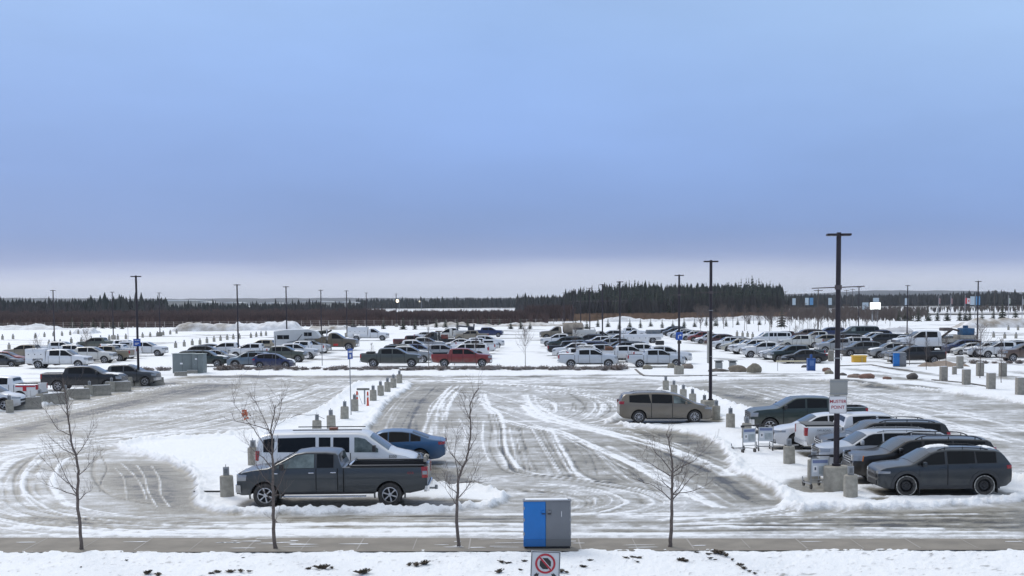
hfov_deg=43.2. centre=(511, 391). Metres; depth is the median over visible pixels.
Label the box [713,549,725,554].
dead plant
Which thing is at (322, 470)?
pickup truck
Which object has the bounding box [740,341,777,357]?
car
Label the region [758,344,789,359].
crossover car
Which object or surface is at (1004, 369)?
concrete pillar
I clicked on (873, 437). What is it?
suv
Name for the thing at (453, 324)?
snow heap
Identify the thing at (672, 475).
bare sapling
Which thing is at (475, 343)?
young tree
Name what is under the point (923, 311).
roadside scrub
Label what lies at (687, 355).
pickup truck
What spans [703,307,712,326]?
bare tree
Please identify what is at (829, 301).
banner pole
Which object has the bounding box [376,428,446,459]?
sedan car
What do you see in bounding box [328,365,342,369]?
dried shrub
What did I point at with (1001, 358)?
young tree
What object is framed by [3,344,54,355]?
pickup truck
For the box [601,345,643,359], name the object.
pickup truck
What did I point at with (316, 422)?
plug in post
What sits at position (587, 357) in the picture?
pickup truck
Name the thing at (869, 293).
hills
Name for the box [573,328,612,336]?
work truck
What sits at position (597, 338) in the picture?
car
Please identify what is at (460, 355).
pickup truck
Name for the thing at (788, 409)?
pickup truck
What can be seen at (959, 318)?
young spruce
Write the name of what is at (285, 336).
trailer
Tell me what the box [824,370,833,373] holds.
boulder
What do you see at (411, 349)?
pickup truck
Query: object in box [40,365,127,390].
pickup truck
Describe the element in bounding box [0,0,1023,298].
sky
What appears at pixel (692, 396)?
plug in post
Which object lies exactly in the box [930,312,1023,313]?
road
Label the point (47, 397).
concrete barrier
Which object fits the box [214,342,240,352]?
pickup truck
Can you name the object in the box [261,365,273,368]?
dried shrub
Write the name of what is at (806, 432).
pickup truck
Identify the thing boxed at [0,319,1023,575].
ground
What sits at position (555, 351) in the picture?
pickup truck
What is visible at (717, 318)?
bare tree
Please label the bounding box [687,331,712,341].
crossover car
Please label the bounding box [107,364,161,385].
car
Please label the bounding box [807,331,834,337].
pickup truck
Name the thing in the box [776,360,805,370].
barrier arm
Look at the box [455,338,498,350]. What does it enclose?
pickup truck
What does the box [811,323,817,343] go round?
young tree
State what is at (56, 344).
pickup truck
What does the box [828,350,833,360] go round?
concrete pillar
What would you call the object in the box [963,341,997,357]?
suv
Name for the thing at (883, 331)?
crossover car
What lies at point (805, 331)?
suv
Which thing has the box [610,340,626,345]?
crossover car
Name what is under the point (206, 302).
industrial building
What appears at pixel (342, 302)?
industrial building
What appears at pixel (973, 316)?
snow field
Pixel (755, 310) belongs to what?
bare tree
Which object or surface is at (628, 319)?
snow heap
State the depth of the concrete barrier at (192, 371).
124.56 m
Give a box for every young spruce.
[399,318,406,329]
[776,308,786,326]
[896,310,901,320]
[914,305,921,321]
[924,308,932,320]
[934,308,940,320]
[943,311,950,320]
[956,310,961,320]
[961,309,968,320]
[998,302,1006,318]
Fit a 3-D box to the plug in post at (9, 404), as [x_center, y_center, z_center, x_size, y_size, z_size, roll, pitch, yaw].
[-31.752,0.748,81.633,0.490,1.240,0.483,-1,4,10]
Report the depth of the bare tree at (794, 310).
269.64 m
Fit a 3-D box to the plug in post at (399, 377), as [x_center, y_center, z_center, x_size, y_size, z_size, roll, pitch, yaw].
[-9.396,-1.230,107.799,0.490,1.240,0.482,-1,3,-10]
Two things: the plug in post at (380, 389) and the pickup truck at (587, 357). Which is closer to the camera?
the plug in post at (380, 389)
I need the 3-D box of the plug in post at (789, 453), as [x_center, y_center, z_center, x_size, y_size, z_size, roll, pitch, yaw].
[11.385,2.458,53.081,0.490,1.240,0.483,-1,3,9]
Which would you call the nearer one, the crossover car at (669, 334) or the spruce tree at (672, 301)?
the crossover car at (669, 334)
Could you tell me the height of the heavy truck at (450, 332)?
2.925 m
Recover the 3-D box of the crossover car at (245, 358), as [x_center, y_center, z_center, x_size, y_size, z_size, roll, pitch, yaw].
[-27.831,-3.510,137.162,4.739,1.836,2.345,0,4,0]
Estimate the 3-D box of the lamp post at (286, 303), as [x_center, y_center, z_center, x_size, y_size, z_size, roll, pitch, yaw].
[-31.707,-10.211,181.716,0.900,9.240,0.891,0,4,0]
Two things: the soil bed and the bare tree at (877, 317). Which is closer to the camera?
the soil bed
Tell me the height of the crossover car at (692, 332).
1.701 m
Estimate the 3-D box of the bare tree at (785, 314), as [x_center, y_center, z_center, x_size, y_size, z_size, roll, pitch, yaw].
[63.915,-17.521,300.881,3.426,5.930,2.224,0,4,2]
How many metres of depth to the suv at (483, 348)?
153.26 m
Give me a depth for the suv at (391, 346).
151.74 m
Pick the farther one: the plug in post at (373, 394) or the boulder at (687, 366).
the boulder at (687, 366)
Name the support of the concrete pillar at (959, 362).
on the ground at (170, 445)
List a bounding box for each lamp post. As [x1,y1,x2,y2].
[50,290,55,341]
[111,292,115,339]
[130,275,141,385]
[158,296,161,335]
[236,284,238,347]
[284,286,288,328]
[319,290,323,335]
[345,290,346,336]
[366,293,366,326]
[395,300,397,326]
[580,290,580,322]
[588,288,591,328]
[599,284,604,335]
[619,281,620,344]
[669,274,688,374]
[701,260,718,409]
[812,232,864,491]
[814,289,822,328]
[858,292,858,325]
[904,285,909,333]
[975,281,981,338]
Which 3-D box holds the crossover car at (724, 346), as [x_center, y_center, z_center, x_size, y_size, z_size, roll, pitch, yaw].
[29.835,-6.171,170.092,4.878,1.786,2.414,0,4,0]
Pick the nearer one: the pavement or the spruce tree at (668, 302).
the pavement
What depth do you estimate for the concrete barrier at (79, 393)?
92.57 m
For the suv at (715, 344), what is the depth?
177.15 m
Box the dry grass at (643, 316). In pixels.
[549,312,787,320]
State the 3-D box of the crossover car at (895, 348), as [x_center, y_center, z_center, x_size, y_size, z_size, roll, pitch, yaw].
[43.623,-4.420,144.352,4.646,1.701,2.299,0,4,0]
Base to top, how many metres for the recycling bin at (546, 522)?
1.470 m
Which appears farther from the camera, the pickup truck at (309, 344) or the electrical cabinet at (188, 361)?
the pickup truck at (309, 344)
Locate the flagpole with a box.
[965,298,969,303]
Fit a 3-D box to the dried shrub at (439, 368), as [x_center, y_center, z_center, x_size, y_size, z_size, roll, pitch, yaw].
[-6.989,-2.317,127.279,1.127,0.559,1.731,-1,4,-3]
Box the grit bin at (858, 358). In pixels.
[851,355,866,361]
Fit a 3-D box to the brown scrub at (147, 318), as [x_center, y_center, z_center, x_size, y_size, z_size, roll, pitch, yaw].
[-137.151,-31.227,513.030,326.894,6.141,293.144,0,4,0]
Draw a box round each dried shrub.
[214,364,228,370]
[226,363,243,369]
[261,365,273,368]
[290,365,302,369]
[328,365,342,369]
[436,366,445,370]
[484,365,499,369]
[509,365,521,370]
[537,365,549,369]
[550,366,562,369]
[562,365,574,369]
[598,365,610,370]
[611,363,627,369]
[967,359,979,363]
[1014,359,1023,363]
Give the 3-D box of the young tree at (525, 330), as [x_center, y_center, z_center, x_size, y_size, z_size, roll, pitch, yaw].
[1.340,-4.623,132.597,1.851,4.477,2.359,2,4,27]
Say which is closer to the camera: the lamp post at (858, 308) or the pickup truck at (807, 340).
the pickup truck at (807, 340)
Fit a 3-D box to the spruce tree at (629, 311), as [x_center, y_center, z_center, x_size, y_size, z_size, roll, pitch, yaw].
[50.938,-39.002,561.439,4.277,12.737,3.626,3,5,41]
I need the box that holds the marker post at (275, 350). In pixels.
[275,336,275,365]
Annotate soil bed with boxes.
[918,361,969,366]
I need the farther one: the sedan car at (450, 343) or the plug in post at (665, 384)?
the sedan car at (450, 343)
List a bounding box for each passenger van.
[255,426,421,464]
[751,331,791,341]
[840,326,878,335]
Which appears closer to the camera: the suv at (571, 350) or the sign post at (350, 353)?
the sign post at (350, 353)
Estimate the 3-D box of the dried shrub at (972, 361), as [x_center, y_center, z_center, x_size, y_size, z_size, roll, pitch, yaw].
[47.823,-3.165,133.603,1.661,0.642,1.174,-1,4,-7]
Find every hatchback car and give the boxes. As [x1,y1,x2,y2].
[252,353,295,367]
[694,333,716,343]
[886,335,906,342]
[950,342,977,354]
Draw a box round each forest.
[0,292,563,311]
[786,289,1023,308]
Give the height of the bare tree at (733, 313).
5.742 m
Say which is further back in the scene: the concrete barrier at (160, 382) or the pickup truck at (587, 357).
the pickup truck at (587, 357)
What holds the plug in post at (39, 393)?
on the ground at (170, 445)
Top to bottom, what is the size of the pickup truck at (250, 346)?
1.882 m
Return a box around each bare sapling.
[30,372,104,549]
[218,370,291,548]
[433,367,497,546]
[626,414,720,546]
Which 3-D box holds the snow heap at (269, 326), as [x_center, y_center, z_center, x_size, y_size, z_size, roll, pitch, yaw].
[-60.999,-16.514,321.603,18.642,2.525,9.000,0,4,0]
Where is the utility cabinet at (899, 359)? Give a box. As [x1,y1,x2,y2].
[893,352,906,366]
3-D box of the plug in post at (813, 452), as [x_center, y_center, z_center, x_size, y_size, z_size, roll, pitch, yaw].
[11.357,2.771,48.605,0.490,1.240,0.482,0,4,10]
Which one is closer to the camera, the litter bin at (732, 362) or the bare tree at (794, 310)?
the litter bin at (732, 362)
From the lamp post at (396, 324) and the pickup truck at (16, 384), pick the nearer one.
the pickup truck at (16, 384)
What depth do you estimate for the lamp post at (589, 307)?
231.44 m
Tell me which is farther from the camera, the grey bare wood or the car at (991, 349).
the grey bare wood
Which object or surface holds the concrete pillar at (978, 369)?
on the ground at (170, 445)
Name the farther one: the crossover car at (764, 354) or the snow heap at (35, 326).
the snow heap at (35, 326)
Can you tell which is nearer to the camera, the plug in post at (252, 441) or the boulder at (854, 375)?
the plug in post at (252, 441)
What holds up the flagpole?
on the snow field
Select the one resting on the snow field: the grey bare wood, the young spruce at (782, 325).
the grey bare wood
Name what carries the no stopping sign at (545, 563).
on the ground at (170, 445)
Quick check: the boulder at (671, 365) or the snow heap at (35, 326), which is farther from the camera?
the snow heap at (35, 326)
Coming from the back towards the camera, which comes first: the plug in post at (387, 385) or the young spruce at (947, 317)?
the young spruce at (947, 317)
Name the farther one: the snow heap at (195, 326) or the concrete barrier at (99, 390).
the snow heap at (195, 326)
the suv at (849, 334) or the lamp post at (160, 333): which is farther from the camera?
the lamp post at (160, 333)
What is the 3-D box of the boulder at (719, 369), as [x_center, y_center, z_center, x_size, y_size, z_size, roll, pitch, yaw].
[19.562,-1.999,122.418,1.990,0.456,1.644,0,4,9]
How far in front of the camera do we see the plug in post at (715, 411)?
73.45 m
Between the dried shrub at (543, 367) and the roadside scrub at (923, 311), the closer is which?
the dried shrub at (543, 367)
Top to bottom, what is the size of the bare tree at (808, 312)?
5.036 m
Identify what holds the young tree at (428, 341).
on the ground at (170, 445)
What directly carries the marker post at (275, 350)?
on the ground at (170, 445)
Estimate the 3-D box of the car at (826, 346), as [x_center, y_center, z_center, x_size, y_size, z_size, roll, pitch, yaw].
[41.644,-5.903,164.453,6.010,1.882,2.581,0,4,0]
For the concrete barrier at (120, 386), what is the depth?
100.78 m
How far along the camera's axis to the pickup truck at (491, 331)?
245.88 m
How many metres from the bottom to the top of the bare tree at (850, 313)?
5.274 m
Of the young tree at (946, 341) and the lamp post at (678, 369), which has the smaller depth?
the lamp post at (678, 369)
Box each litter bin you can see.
[714,360,722,367]
[728,360,736,366]
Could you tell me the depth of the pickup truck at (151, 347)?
166.88 m
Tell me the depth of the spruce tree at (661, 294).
564.54 m
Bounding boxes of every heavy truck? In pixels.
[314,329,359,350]
[421,332,455,342]
[437,324,474,339]
[539,322,583,337]
[622,330,662,342]
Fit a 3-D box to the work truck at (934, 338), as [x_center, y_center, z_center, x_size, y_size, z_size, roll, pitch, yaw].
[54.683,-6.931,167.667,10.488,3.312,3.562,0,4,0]
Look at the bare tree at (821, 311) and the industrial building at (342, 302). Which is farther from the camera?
the industrial building at (342, 302)
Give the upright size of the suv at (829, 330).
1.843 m
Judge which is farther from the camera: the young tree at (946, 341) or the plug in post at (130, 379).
the young tree at (946, 341)
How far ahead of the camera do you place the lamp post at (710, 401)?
75.93 m
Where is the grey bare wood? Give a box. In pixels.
[0,301,557,312]
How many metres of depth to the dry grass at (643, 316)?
520.24 m
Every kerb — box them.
[634,369,716,376]
[840,364,912,371]
[931,379,985,386]
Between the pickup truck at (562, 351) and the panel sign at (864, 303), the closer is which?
the pickup truck at (562, 351)
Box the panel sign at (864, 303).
[862,302,868,320]
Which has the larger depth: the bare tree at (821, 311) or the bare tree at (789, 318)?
the bare tree at (821, 311)
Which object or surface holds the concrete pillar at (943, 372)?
on the ground at (170, 445)
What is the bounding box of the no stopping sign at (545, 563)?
[530,551,560,575]
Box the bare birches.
[558,291,791,313]
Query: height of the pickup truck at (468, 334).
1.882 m
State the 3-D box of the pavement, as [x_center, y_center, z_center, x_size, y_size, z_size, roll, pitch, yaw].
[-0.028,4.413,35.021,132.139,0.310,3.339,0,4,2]
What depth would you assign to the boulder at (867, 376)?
109.57 m
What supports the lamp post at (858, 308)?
on the ground at (170, 445)
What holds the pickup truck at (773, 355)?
on the ground at (170, 445)
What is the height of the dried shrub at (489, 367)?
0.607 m
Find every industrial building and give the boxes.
[154,300,204,306]
[199,301,219,306]
[223,302,246,305]
[300,301,334,306]
[336,301,359,307]
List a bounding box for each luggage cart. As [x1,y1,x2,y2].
[731,425,759,452]
[756,424,776,450]
[802,454,832,488]
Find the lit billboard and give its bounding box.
[869,302,880,321]
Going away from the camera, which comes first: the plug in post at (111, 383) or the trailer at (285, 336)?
the plug in post at (111, 383)
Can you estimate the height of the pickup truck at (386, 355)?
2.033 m
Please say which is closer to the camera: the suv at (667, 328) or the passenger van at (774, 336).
the passenger van at (774, 336)
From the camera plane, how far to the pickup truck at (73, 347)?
157.70 m
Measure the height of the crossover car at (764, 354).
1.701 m
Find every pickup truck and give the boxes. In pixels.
[0,375,47,396]
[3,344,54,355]
[40,341,83,348]
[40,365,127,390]
[60,344,82,350]
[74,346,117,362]
[76,337,112,346]
[99,346,134,360]
[100,340,130,345]
[106,344,141,358]
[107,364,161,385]
[119,341,168,355]
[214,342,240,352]
[228,343,271,355]
[235,447,437,506]
[242,339,273,345]
[256,346,308,361]
[266,343,319,358]
[294,341,325,351]
[300,340,331,353]
[360,348,422,366]
[389,340,430,346]
[393,335,419,343]
[395,346,431,362]
[415,337,445,344]
[419,344,450,352]
[431,348,492,366]
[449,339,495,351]
[454,330,488,338]
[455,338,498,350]
[467,335,504,347]
[477,327,503,336]
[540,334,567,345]
[547,341,577,351]
[552,342,586,355]
[557,349,618,366]
[558,345,604,353]
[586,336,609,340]
[593,344,614,349]
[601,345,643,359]
[605,330,626,334]
[621,328,645,333]
[626,349,685,367]
[631,343,650,349]
[632,341,691,364]
[732,339,780,353]
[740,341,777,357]
[744,395,867,428]
[767,345,824,361]
[778,335,822,347]
[792,409,895,445]
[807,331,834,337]
[808,334,834,347]
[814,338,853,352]
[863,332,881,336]
[884,346,946,362]
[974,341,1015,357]
[997,343,1023,360]
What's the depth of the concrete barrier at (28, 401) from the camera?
84.46 m
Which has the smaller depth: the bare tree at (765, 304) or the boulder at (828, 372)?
the boulder at (828, 372)
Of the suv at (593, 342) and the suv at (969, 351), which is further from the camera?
the suv at (593, 342)
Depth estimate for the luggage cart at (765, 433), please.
57.70 m
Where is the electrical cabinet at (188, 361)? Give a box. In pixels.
[172,353,206,372]
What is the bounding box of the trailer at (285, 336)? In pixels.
[274,329,323,345]
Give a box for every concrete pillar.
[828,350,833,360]
[939,366,947,380]
[952,366,956,374]
[956,356,963,368]
[962,369,970,384]
[976,362,983,375]
[986,372,995,388]
[998,362,1006,376]
[1015,377,1023,394]
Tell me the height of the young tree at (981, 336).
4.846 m
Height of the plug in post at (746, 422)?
1.240 m
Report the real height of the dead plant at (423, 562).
0.113 m
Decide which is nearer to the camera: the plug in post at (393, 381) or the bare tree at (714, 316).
the plug in post at (393, 381)
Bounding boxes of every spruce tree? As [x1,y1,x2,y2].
[625,291,631,312]
[632,283,636,300]
[659,283,663,312]
[666,288,669,312]
[667,284,674,312]
[757,281,762,312]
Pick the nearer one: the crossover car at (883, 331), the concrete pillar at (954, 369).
the concrete pillar at (954, 369)
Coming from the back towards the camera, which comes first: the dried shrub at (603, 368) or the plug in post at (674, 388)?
the dried shrub at (603, 368)
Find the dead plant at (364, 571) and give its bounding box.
[353,568,371,573]
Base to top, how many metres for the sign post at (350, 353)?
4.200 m
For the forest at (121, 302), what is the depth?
778.02 m
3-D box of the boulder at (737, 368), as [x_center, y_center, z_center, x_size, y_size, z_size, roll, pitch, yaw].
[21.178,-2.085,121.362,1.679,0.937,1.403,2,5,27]
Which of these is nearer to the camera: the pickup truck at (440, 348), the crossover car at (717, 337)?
the pickup truck at (440, 348)
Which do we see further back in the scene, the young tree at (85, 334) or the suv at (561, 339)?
the suv at (561, 339)
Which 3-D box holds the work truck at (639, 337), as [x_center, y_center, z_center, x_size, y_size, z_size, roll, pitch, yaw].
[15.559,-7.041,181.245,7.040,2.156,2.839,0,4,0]
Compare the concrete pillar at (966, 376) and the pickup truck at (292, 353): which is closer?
the concrete pillar at (966, 376)
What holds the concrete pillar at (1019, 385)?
on the ground at (170, 445)
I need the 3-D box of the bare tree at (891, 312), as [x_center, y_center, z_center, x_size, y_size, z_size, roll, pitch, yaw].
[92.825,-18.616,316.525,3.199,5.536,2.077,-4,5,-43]
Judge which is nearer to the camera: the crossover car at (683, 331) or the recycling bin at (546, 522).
the recycling bin at (546, 522)
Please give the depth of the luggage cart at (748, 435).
57.19 m
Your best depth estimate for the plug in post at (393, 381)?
101.97 m
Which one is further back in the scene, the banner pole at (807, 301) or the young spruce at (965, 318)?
the banner pole at (807, 301)
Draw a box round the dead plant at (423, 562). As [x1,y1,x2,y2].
[419,560,429,564]
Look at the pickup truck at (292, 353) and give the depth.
147.31 m
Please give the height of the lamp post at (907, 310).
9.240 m
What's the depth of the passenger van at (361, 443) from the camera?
47.50 m
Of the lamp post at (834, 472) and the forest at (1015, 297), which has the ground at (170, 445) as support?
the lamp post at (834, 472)
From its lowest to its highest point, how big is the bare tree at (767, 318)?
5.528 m
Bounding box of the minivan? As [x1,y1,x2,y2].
[617,390,711,422]
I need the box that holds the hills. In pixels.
[1,290,1023,305]
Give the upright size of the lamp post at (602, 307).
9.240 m
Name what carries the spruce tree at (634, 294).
on the snow field
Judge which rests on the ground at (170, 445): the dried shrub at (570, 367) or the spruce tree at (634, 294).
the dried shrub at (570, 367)
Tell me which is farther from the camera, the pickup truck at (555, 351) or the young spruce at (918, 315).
the young spruce at (918, 315)
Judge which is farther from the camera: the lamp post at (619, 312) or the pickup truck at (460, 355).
the lamp post at (619, 312)
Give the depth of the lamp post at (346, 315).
251.42 m
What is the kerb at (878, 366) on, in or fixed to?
on the ground at (170, 445)
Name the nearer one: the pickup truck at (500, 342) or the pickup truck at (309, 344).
the pickup truck at (309, 344)
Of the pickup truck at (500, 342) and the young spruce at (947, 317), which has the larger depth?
the young spruce at (947, 317)
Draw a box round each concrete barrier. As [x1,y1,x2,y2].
[14,396,41,409]
[43,392,67,403]
[61,388,89,399]
[84,384,111,395]
[105,381,130,391]
[149,377,164,384]
[174,371,186,375]
[187,370,197,373]
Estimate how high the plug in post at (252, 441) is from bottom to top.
1.240 m
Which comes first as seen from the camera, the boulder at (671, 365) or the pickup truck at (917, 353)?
the boulder at (671, 365)
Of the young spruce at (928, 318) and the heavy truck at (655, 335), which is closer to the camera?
the heavy truck at (655, 335)
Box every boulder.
[643,365,652,368]
[667,363,674,367]
[683,363,692,368]
[708,368,728,371]
[728,365,746,371]
[746,363,761,372]
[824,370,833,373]
[847,373,859,377]
[858,373,874,378]
[906,373,917,378]
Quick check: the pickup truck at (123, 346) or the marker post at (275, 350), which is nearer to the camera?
the marker post at (275, 350)
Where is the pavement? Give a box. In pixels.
[0,538,1023,551]
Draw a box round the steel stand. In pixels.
[357,388,369,403]
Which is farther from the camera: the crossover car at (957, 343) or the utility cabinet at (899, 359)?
the crossover car at (957, 343)
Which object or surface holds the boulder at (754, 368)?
on the ground at (170, 445)
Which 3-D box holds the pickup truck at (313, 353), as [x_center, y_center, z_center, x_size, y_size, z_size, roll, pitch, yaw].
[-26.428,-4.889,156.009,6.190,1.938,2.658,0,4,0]
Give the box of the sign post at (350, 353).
[347,348,352,414]
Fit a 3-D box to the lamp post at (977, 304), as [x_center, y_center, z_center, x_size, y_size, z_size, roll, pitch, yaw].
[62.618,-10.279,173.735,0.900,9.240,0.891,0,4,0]
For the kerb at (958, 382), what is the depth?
103.85 m
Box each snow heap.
[0,323,72,329]
[72,327,100,333]
[171,322,241,331]
[235,320,302,330]
[309,325,347,329]
[421,322,562,326]
[590,315,789,321]
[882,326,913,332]
[953,317,1023,327]
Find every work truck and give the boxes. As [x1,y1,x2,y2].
[25,348,93,368]
[347,325,389,340]
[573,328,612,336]
[599,334,648,343]
[891,325,977,349]
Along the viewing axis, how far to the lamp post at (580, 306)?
269.34 m
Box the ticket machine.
[806,354,815,370]
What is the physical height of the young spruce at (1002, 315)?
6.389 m
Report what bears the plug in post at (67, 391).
on the ground at (170, 445)
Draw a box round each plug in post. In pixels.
[5,394,13,412]
[36,388,42,401]
[62,385,68,399]
[86,381,92,395]
[108,378,114,391]
[128,377,133,386]
[220,464,233,496]
[247,438,255,464]
[312,414,321,428]
[327,408,335,428]
[340,400,348,418]
[351,393,357,410]
[370,385,376,400]
[377,381,383,395]
[384,377,390,391]
[390,373,395,387]
[397,371,401,382]
[663,375,668,389]
[671,381,676,392]
[680,383,686,397]
[689,388,695,401]
[712,400,719,419]
[726,406,734,427]
[742,415,751,428]
[783,437,794,463]
[807,449,820,480]
[843,464,857,497]
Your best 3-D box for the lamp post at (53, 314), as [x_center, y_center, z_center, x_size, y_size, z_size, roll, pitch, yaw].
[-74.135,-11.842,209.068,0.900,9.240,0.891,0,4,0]
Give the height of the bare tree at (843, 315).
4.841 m
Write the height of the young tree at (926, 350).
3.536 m
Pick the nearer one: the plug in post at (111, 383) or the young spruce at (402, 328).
the plug in post at (111, 383)
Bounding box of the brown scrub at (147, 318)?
[0,304,575,327]
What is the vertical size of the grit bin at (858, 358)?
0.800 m
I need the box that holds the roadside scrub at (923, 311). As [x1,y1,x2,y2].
[789,304,1023,321]
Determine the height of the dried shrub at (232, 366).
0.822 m
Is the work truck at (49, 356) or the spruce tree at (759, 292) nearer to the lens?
the work truck at (49, 356)
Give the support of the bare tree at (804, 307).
on the ground at (170, 445)
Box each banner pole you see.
[805,298,812,304]
[827,298,831,320]
[970,293,979,304]
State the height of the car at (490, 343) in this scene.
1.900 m
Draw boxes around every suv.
[179,349,229,366]
[384,344,413,347]
[455,343,488,353]
[547,336,583,344]
[566,347,615,354]
[581,341,607,344]
[582,334,604,339]
[602,337,628,344]
[613,341,644,346]
[660,326,683,332]
[712,336,746,349]
[728,339,768,353]
[795,329,821,334]
[811,426,944,464]
[814,416,950,443]
[822,327,844,333]
[840,333,861,337]
[842,431,996,477]
[846,336,872,341]
[867,342,914,358]
[870,333,899,343]
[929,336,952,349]
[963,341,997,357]
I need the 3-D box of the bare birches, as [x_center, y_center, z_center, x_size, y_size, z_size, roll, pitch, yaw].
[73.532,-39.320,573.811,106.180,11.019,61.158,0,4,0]
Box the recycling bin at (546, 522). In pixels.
[523,498,570,548]
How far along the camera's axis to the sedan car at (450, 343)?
186.33 m
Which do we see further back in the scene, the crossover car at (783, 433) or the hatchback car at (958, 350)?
the hatchback car at (958, 350)
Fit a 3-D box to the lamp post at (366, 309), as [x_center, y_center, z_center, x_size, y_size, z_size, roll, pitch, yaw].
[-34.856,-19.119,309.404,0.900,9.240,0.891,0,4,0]
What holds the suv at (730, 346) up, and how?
on the ground at (170, 445)
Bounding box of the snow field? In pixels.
[248,306,1023,321]
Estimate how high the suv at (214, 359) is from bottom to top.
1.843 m
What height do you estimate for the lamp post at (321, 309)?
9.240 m
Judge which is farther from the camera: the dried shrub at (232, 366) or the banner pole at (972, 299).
the banner pole at (972, 299)
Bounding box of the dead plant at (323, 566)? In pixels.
[312,564,330,568]
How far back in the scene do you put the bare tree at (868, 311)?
279.28 m
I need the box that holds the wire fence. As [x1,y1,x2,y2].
[7,319,562,327]
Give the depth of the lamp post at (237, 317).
159.69 m
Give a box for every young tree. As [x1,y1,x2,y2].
[32,333,42,360]
[74,328,91,345]
[421,326,435,366]
[471,334,480,351]
[515,325,533,364]
[572,328,581,363]
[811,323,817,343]
[840,327,849,359]
[901,331,915,364]
[921,335,930,369]
[941,331,952,354]
[965,323,994,377]
[996,337,1008,382]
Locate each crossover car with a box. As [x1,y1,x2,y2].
[0,386,26,409]
[188,345,226,352]
[227,350,267,364]
[408,343,427,348]
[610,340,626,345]
[662,327,681,335]
[667,328,689,337]
[672,330,691,338]
[683,330,701,339]
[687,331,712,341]
[703,334,731,343]
[719,338,749,351]
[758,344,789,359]
[762,345,787,359]
[770,412,833,449]
[840,340,881,355]
[867,443,1011,495]
[873,329,891,333]
[880,344,916,357]
[941,339,979,352]
[1009,340,1023,344]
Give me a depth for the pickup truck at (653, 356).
130.76 m
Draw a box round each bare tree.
[694,305,704,325]
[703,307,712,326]
[712,309,717,329]
[713,308,719,326]
[719,311,728,328]
[729,305,738,316]
[739,305,749,330]
[753,308,763,330]
[762,303,768,323]
[762,307,774,330]
[779,306,791,328]
[784,305,803,328]
[786,314,795,330]
[800,302,810,316]
[801,309,816,321]
[811,307,825,328]
[841,310,847,327]
[846,307,855,322]
[852,308,860,323]
[863,306,872,325]
[872,307,882,320]
[882,306,887,323]
[886,305,896,317]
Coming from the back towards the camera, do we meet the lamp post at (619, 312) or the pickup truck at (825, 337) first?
the pickup truck at (825, 337)
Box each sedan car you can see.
[0,351,24,359]
[0,354,24,366]
[209,350,237,357]
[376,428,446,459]
[414,332,429,336]
[446,339,466,345]
[779,349,827,363]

